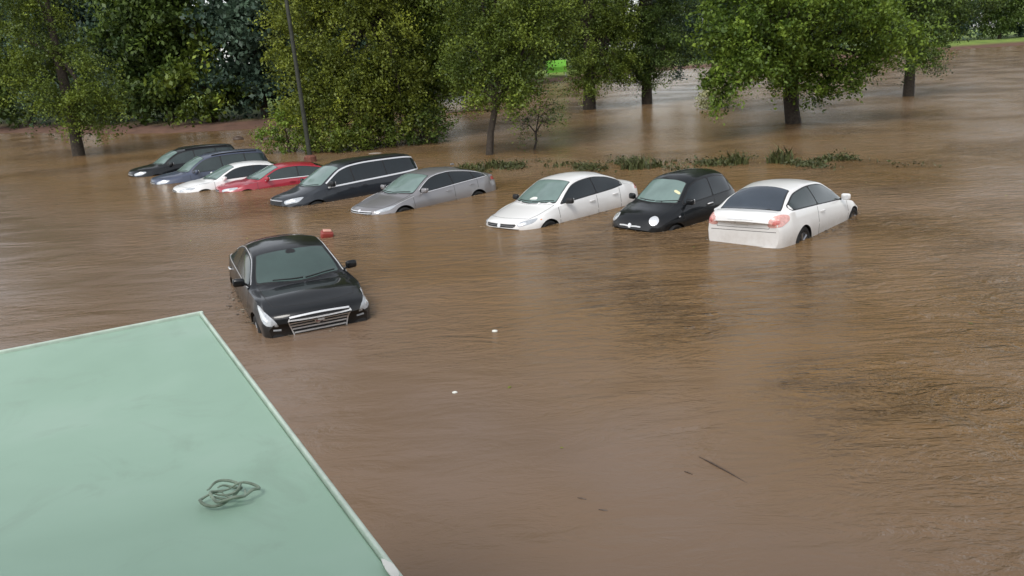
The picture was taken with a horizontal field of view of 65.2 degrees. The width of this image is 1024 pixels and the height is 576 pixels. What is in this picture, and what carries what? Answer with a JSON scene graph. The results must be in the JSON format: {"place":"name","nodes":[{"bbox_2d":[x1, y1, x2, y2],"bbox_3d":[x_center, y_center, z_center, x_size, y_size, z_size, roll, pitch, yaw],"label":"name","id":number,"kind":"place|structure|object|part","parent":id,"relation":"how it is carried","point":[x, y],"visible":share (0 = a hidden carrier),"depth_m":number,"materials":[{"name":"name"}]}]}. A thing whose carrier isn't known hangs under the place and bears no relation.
{"place":"outdoors","nodes":[
{"label":"outdoors","id":0,"kind":"place"},
{"bbox_2d":[0,45,1023,575],"bbox_3d":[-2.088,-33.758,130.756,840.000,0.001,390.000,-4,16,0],"label":"water","id":1,"kind":"structure","parent":0,"point":[844,399],"depth_m":11.90,"materials":[{"name":"brown liquid"}]},
{"bbox_2d":[128,143,233,176],"bbox_3d":[-14.451,-5.380,35.425,4.706,1.700,2.182,-15,20,-34],"label":"black suv","id":2,"kind":"object","parent":1,"relation":"on","point":[174,160],"visible":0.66,"depth_m":34.51,"materials":[{"name":"paint"}]},
{"bbox_3d":[-14.286,-5.616,34.521,1.108,0.484,0.226,-15,20,-34],"label":"side window","id":3,"kind":"part","parent":2,"relation":"part of","materials":[{"name":"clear glass"}]},
{"bbox_3d":[-13.448,-5.864,35.105,0.906,0.458,0.236,-15,20,-34],"label":"side window","id":4,"kind":"part","parent":2,"relation":"part of","materials":[{"name":"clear glass"}]},
{"bbox_3d":[-12.745,-6.066,35.606,0.781,0.410,0.245,-15,20,-34],"label":"side window","id":5,"kind":"part","parent":2,"relation":"part of","materials":[{"name":"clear glass"}]},
{"bbox_2d":[150,149,267,184],"bbox_3d":[-12.262,-4.668,32.695,4.706,1.720,2.182,-14,19,-32],"label":"navy suv","id":6,"kind":"object","parent":1,"relation":"on","point":[200,166],"visible":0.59,"depth_m":31.91,"materials":[{"name":"paint"}]},
{"bbox_3d":[-12.122,-4.901,31.786,1.108,0.504,0.228,-14,19,-32],"label":"side window","id":7,"kind":"part","parent":6,"relation":"part of","materials":[{"name":"grey glass"}]},
{"bbox_3d":[-11.266,-5.144,32.346,0.906,0.478,0.238,-14,19,-32],"label":"side window","id":8,"kind":"part","parent":6,"relation":"part of","materials":[{"name":"grey glass"}]},
{"bbox_3d":[-10.546,-5.341,32.826,0.781,0.429,0.247,-14,19,-32],"label":"side window","id":9,"kind":"part","parent":6,"relation":"part of","materials":[{"name":"grey glass"}]},
{"bbox_2d":[172,161,275,192],"bbox_3d":[-10.229,-3.989,30.058,4.761,1.470,2.129,-11,18,-31],"label":"white sedan","id":10,"kind":"object","parent":1,"relation":"on","point":[227,173],"visible":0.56,"depth_m":29.16,"materials":[{"name":"paint"}]},
{"bbox_3d":[-10.012,-4.224,29.251,1.096,0.382,0.233,-11,18,-31],"label":"side window","id":11,"kind":"part","parent":10,"relation":"part of","materials":[{"name":"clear glass"}]},
{"bbox_3d":[-9.176,-4.417,29.756,0.807,0.334,0.239,-11,18,-31],"label":"side window","id":12,"kind":"part","parent":10,"relation":"part of","materials":[{"name":"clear glass"}]},
{"bbox_2d":[233,136,243,139],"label":"debris clump","id":13,"kind":"object","parent":1,"relation":"on","point":[238,138],"visible":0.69,"depth_m":49.09,"materials":[{"name":"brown wood"}]},
{"bbox_2d":[215,161,322,191],"bbox_3d":[-8.436,-3.881,29.477,4.761,1.470,2.129,-9,17,-28],"label":"red sedan","id":14,"kind":"object","parent":1,"relation":"in","point":[283,174],"visible":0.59,"depth_m":28.65,"materials":[{"name":"paint"}]},
{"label":"side window","id":15,"kind":"part","parent":14,"relation":"part of","materials":[{"name":"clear glass"}]},
{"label":"side window","id":16,"kind":"part","parent":14,"relation":"part of","materials":[{"name":"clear glass"}]},
{"bbox_2d":[248,106,328,153],"bbox_3d":[-11.171,-7.747,39.788,3.785,2.607,2.940,2,17,17],"label":"shrub","id":17,"kind":"object","parent":1,"relation":"in","point":[281,140],"visible":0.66,"depth_m":39.51,"materials":[{"name":"green plant"}]},
{"bbox_2d":[228,234,369,337],"bbox_3d":[-4.046,-0.125,14.675,2.149,1.470,4.988,-11,17,-23],"label":"black luxury sedan","id":18,"kind":"object","parent":1,"relation":"on","point":[287,284],"visible":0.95,"depth_m":13.44,"materials":[{"name":"paint"}]},
{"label":"side window","id":19,"kind":"part","parent":18,"relation":"part of","materials":[{"name":"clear glass"}]},
{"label":"side window","id":20,"kind":"part","parent":18,"relation":"part of","materials":[{"name":"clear glass"}]},
{"bbox_2d":[284,0,316,161],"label":"lamp post","id":21,"kind":"object","parent":1,"relation":"in","point":[309,157],"visible":0.65,"depth_m":34.57,"materials":[{"name":"metal"}]},
{"bbox_2d":[285,117,362,153],"bbox_3d":[-8.887,-7.294,38.763,3.531,2.036,2.806,3,17,20],"label":"shrub","id":22,"kind":"object","parent":1,"relation":"in","point":[323,145],"visible":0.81,"depth_m":38.52,"materials":[{"name":"green plant"}]},
{"bbox_2d":[320,229,333,237],"bbox_3d":[-4.530,-1.313,19.577,0.300,0.232,0.220,-2,26,-24],"label":"red container","id":23,"kind":"object","parent":1,"relation":"in","point":[326,233],"visible":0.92,"depth_m":19.49,"materials":[{"name":"plastic"}]},
{"bbox_2d":[270,153,417,206],"bbox_3d":[-5.367,-3.311,26.074,5.122,1.740,2.279,-17,19,-38],"label":"dark minivan","id":24,"kind":"object","parent":1,"relation":"in","point":[345,178],"visible":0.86,"depth_m":25.27,"materials":[{"name":"grey paint"}]},
{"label":"side window","id":25,"kind":"part","parent":24,"relation":"part of","materials":[{"name":"black glass"}]},
{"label":"side window","id":26,"kind":"part","parent":24,"relation":"part of","materials":[{"name":"black glass"}]},
{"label":"side window","id":27,"kind":"part","parent":24,"relation":"part of","materials":[{"name":"black glass"}]},
{"bbox_2d":[331,113,400,152],"bbox_3d":[-7.090,-7.465,38.998,3.543,2.023,2.935,-4,16,0],"label":"shrub","id":28,"kind":"object","parent":1,"relation":"in","point":[388,129],"visible":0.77,"depth_m":38.67,"materials":[{"name":"green plant"}]},
{"bbox_2d":[351,163,495,214],"bbox_3d":[-2.624,-2.818,23.960,2.134,1.500,4.859,11,22,43],"label":"grey sedan","id":29,"kind":"object","parent":1,"relation":"in","point":[420,188],"visible":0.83,"depth_m":23.25,"materials":[{"name":"paint"}]},
{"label":"side window","id":30,"kind":"part","parent":29,"relation":"part of","materials":[{"name":"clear glass"}]},
{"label":"side window","id":31,"kind":"part","parent":29,"relation":"part of","materials":[{"name":"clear glass"}]},
{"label":"side window","id":32,"kind":"part","parent":29,"relation":"part of","materials":[{"name":"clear glass"}]},
{"bbox_2d":[391,104,456,145],"bbox_3d":[-4.428,-8.010,39.806,3.640,2.296,2.519,-4,16,0],"label":"shrub","id":33,"kind":"object","parent":1,"relation":"in","point":[408,138],"visible":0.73,"depth_m":39.66,"materials":[{"name":"green plant"}]},
{"bbox_2d":[447,106,505,112],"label":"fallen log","id":34,"kind":"object","parent":1,"relation":"in","point":[470,109],"visible":0.28,"depth_m":61.86,"materials":[{"name":"brown wood"}]},
{"bbox_2d":[466,157,514,169],"bbox_3d":[-0.782,-4.637,29.873,1.866,0.512,1.328,-4,16,0],"label":"weed clump","id":35,"kind":"object","parent":1,"relation":"on","point":[491,164],"visible":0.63,"depth_m":29.84,"materials":[{"name":"green plant"}]},
{"bbox_2d":[127,175,860,335],"bbox_3d":[-6.906,-2.316,23.734,29.911,0.010,13.181,11,21,40],"label":"scum","id":36,"kind":"object","parent":1,"relation":"in","point":[480,226],"visible":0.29,"depth_m":17.94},
{"bbox_2d":[544,161,576,167],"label":"weed clump","id":37,"kind":"object","parent":1,"relation":"on","point":[561,164],"visible":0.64,"depth_m":29.26,"materials":[{"name":"green plant"}]},
{"bbox_2d":[486,171,637,229],"bbox_3d":[1.341,-2.200,20.826,4.691,1.490,2.100,-18,20,-41],"label":"white sedan","id":38,"kind":"object","parent":1,"relation":"on","point":[555,199],"visible":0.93,"depth_m":20.06,"materials":[{"name":"paint"}]},
{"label":"side window","id":39,"kind":"part","parent":38,"relation":"part of","materials":[{"name":"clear glass"}]},
{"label":"side window","id":40,"kind":"part","parent":38,"relation":"part of","materials":[{"name":"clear glass"}]},
{"bbox_2d":[246,151,1005,447],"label":"drifting leaves","id":41,"kind":"object","parent":1,"relation":"on","point":[616,212],"visible":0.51,"depth_m":22.25,"materials":[{"name":"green plant"}]},
{"bbox_2d":[620,153,661,169],"bbox_3d":[4.427,-4.352,27.543,1.400,0.649,1.224,5,18,26],"label":"weed clump","id":42,"kind":"object","parent":1,"relation":"on","point":[640,165],"visible":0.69,"depth_m":27.46,"materials":[{"name":"green plant"}]},
{"bbox_2d":[612,168,735,232],"bbox_3d":[3.979,-2.017,19.335,3.581,1.540,1.886,-17,21,-39],"label":"black hatchback","id":43,"kind":"object","parent":1,"relation":"in","point":[674,200],"visible":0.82,"depth_m":18.64,"materials":[{"name":"paint"}]},
{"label":"side window","id":44,"kind":"part","parent":43,"relation":"part of","materials":[{"name":"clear glass"}]},
{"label":"side window","id":45,"kind":"part","parent":43,"relation":"part of","materials":[{"name":"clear glass"}]},
{"bbox_2d":[659,159,692,164],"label":"weed clump","id":46,"kind":"object","parent":1,"relation":"on","point":[675,160],"visible":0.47,"depth_m":28.39,"materials":[{"name":"green plant"}]},
{"bbox_2d":[458,147,941,174],"bbox_3d":[5.588,-4.443,27.899,15.968,0.418,4.788,1,17,15],"label":"ground cover","id":47,"kind":"object","parent":1,"relation":"on","point":[708,162],"visible":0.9,"depth_m":27.55,"materials":[{"name":"green plant"}]},
{"bbox_2d":[694,76,741,109],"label":"shrub","id":48,"kind":"object","parent":1,"relation":"in","point":[703,102],"visible":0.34,"depth_m":50.35,"materials":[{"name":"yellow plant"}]},
{"bbox_2d":[699,456,746,482],"bbox_3d":[2.055,1.768,7.814,0.021,0.025,0.637,-13,19,-29],"label":"stick","id":49,"kind":"object","parent":1,"relation":"on","point":[716,465],"visible":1,"depth_m":7.82,"materials":[{"name":"brown wood"}]},
{"bbox_2d":[714,150,750,165],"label":"weed clump","id":50,"kind":"object","parent":1,"relation":"on","point":[737,159],"visible":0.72,"depth_m":27.07,"materials":[{"name":"green plant"}]},
{"bbox_2d":[765,145,794,163],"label":"weed clump","id":51,"kind":"object","parent":1,"relation":"in","point":[773,158],"visible":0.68,"depth_m":26.79,"materials":[{"name":"green plant"}]},
{"bbox_2d":[708,179,857,248],"bbox_3d":[6.177,-1.731,17.849,2.172,1.470,4.602,9,19,42],"label":"sedan","id":52,"kind":"object","parent":1,"relation":"on","point":[776,213],"visible":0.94,"depth_m":16.52,"materials":[{"name":"paint"}]},
{"bbox_3d":[5.099,-1.867,16.646,1.327,0.406,0.790,9,19,42],"label":"rear window frame","id":53,"kind":"part","parent":52,"relation":"part of","materials":[{"name":"black rubber"}]},
{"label":"rear window","id":54,"kind":"part","parent":52,"relation":"part of","materials":[{"name":"black glass"}]},
{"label":"side window","id":55,"kind":"part","parent":52,"relation":"part of","materials":[{"name":"black glass"}]},
{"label":"side window","id":56,"kind":"part","parent":52,"relation":"part of","materials":[{"name":"grey glass"}]},
{"bbox_2d":[813,153,850,161],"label":"weed clump","id":57,"kind":"object","parent":1,"relation":"in","point":[824,157],"visible":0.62,"depth_m":26.52,"materials":[{"name":"green plant"}]},
{"bbox_2d":[0,28,1023,133],"bbox_3d":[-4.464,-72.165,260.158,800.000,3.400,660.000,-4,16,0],"label":"ground","id":58,"kind":"structure","parent":0,"point":[236,123],"depth_m":69.50,"materials":[{"name":"green plant"}]},
{"bbox_2d":[0,88,23,120],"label":"tree","id":59,"kind":"object","parent":58,"relation":"on","point":[12,107],"visible":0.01,"depth_m":79.95,"materials":[{"name":"green plant"}]},
{"bbox_2d":[0,2,52,130],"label":"tree","id":60,"kind":"object","parent":58,"relation":"on","point":[6,113],"visible":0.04,"depth_m":72.57,"materials":[{"name":"green plant"}]},
{"bbox_2d":[0,17,85,128],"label":"tree","id":61,"kind":"object","parent":58,"relation":"on","point":[31,96],"visible":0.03,"depth_m":69.68,"materials":[{"name":"green plant"}]},
{"bbox_2d":[0,0,134,155],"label":"broadleaf tree","id":62,"kind":"object","parent":58,"relation":"on","point":[71,104],"visible":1,"depth_m":43.36,"materials":[{"name":"green plant"}]},
{"bbox_2d":[0,0,140,123],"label":"tree","id":63,"kind":"object","parent":58,"relation":"on","point":[74,6],"visible":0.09,"depth_m":63.90,"materials":[{"name":"green plant"}]},
{"bbox_2d":[59,0,202,121],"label":"tree","id":64,"kind":"object","parent":58,"relation":"on","point":[90,26],"visible":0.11,"depth_m":62.77,"materials":[{"name":"green plant"}]},
{"bbox_2d":[71,0,227,128],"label":"tree","id":65,"kind":"object","parent":58,"relation":"on","point":[141,24],"visible":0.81,"depth_m":60.63,"materials":[{"name":"green plant"}]},
{"bbox_2d":[0,311,402,575],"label":"roof","id":66,"kind":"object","parent":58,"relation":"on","point":[123,449],"visible":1,"depth_m":2.57,"materials":[{"name":"green paint"}]},
{"bbox_2d":[198,479,260,507],"bbox_3d":[-0.832,0.602,2.354,0.170,0.036,0.126,-4,16,0],"label":"dead vine","id":67,"kind":"object","parent":66,"relation":"on","point":[223,501],"visible":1,"depth_m":2.35,"materials":[{"name":"grey plant"}]},
{"bbox_2d":[143,4,263,128],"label":"tree","id":68,"kind":"object","parent":58,"relation":"on","point":[213,103],"visible":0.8,"depth_m":60.39,"materials":[{"name":"green plant"}]},
{"bbox_2d":[177,0,314,119],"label":"tree","id":69,"kind":"object","parent":58,"relation":"on","point":[247,42],"visible":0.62,"depth_m":59.66,"materials":[{"name":"green plant"}]},
{"bbox_2d":[215,0,375,121],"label":"tree","id":70,"kind":"object","parent":58,"relation":"on","point":[254,5],"visible":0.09,"depth_m":59.70,"materials":[{"name":"green plant"}]},
{"bbox_2d":[248,0,449,152],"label":"broadleaf tree","id":71,"kind":"object","parent":58,"relation":"on","point":[360,83],"visible":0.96,"depth_m":38.40,"materials":[{"name":"green plant"}]},
{"bbox_2d":[348,3,425,93],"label":"tree","id":72,"kind":"object","parent":58,"relation":"on","point":[389,35],"visible":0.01,"depth_m":72.57,"materials":[{"name":"green plant"}]},
{"bbox_2d":[361,0,488,134],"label":"broadleaf tree","id":73,"kind":"object","parent":58,"relation":"on","point":[428,31],"visible":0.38,"depth_m":40.96,"materials":[{"name":"green plant"}]},
{"bbox_2d":[403,3,487,96],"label":"tree","id":74,"kind":"object","parent":58,"relation":"on","point":[470,51],"visible":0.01,"depth_m":81.18,"materials":[{"name":"green plant"}]},
{"bbox_2d":[464,0,516,87],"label":"tree","id":75,"kind":"object","parent":58,"relation":"on","point":[485,54],"visible":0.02,"depth_m":94.72,"materials":[{"name":"green plant"}]},
{"bbox_2d":[415,0,600,154],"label":"slender tree","id":76,"kind":"object","parent":58,"relation":"on","point":[495,23],"visible":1,"depth_m":32.52,"materials":[{"name":"green plant"}]},
{"bbox_2d":[505,0,565,82],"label":"tree","id":77,"kind":"object","parent":58,"relation":"on","point":[530,51],"visible":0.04,"depth_m":106.51,"materials":[{"name":"green plant"}]},
{"bbox_2d":[517,90,570,150],"bbox_3d":[1.294,-6.695,34.422,2.543,3.473,2.793,-4,16,0],"label":"slender tree","id":78,"kind":"object","parent":58,"relation":"on","point":[528,118],"visible":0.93,"depth_m":34.35,"materials":[{"name":"green plant"}]},
{"bbox_2d":[545,60,566,75],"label":"grass","id":79,"kind":"structure","parent":58,"relation":"on","point":[559,67],"depth_m":118.69,"materials":[{"name":"green plant"}]},
{"bbox_2d":[535,0,583,67],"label":"tree","id":80,"kind":"object","parent":58,"relation":"on","point":[556,54],"visible":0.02,"depth_m":131.64,"materials":[{"name":"green plant"}]},
{"bbox_2d":[562,1,628,67],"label":"tree","id":81,"kind":"object","parent":58,"relation":"on","point":[580,45],"visible":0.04,"depth_m":134.37,"materials":[{"name":"green plant"}]},
{"bbox_2d":[540,0,651,109],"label":"broadleaf tree","id":82,"kind":"object","parent":58,"relation":"on","point":[591,68],"visible":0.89,"depth_m":54.78,"materials":[{"name":"green plant"}]},
{"bbox_2d":[595,0,708,103],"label":"broadleaf tree","id":83,"kind":"object","parent":58,"relation":"on","point":[653,40],"visible":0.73,"depth_m":56.23,"materials":[{"name":"green plant"}]},
{"bbox_2d":[637,0,746,82],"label":"broadleaf tree","id":84,"kind":"object","parent":58,"relation":"on","point":[689,31],"visible":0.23,"depth_m":67.45,"materials":[{"name":"green plant"}]},
{"bbox_2d":[709,0,867,102],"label":"broadleaf tree","id":85,"kind":"object","parent":58,"relation":"on","point":[769,34],"visible":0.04,"depth_m":44.63,"materials":[{"name":"green plant"}]},
{"bbox_2d":[678,0,957,125],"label":"maple tree","id":86,"kind":"object","parent":58,"relation":"on","point":[790,50],"visible":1,"depth_m":33.87,"materials":[{"name":"green plant"}]},
{"bbox_2d":[813,9,853,49],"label":"tree","id":87,"kind":"object","parent":58,"relation":"on","point":[836,29],"visible":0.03,"depth_m":159.21,"materials":[{"name":"green plant"}]},
{"bbox_2d":[831,0,1010,95],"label":"broadleaf tree","id":88,"kind":"object","parent":58,"relation":"on","point":[945,8],"visible":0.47,"depth_m":48.76,"materials":[{"name":"green plant"}]},
{"bbox_2d":[908,0,968,40],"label":"tree","id":89,"kind":"object","parent":58,"relation":"on","point":[954,28],"visible":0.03,"depth_m":165.59,"materials":[{"name":"green plant"}]},
{"bbox_2d":[948,0,984,40],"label":"tree","id":90,"kind":"object","parent":58,"relation":"on","point":[966,27],"visible":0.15,"depth_m":169.67,"materials":[{"name":"green plant"}]},
{"bbox_2d":[968,0,1023,39],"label":"tree","id":91,"kind":"object","parent":58,"relation":"on","point":[1004,20],"visible":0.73,"depth_m":167.46,"materials":[{"name":"green plant"}]},
{"bbox_2d":[992,0,1023,37],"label":"tree","id":92,"kind":"object","parent":58,"relation":"on","point":[1019,31],"visible":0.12,"depth_m":173.08,"materials":[{"name":"green plant"}]},
{"bbox_2d":[189,0,1018,67],"label":"sky","id":93,"kind":"structure","parent":0,"point":[205,0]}
]}

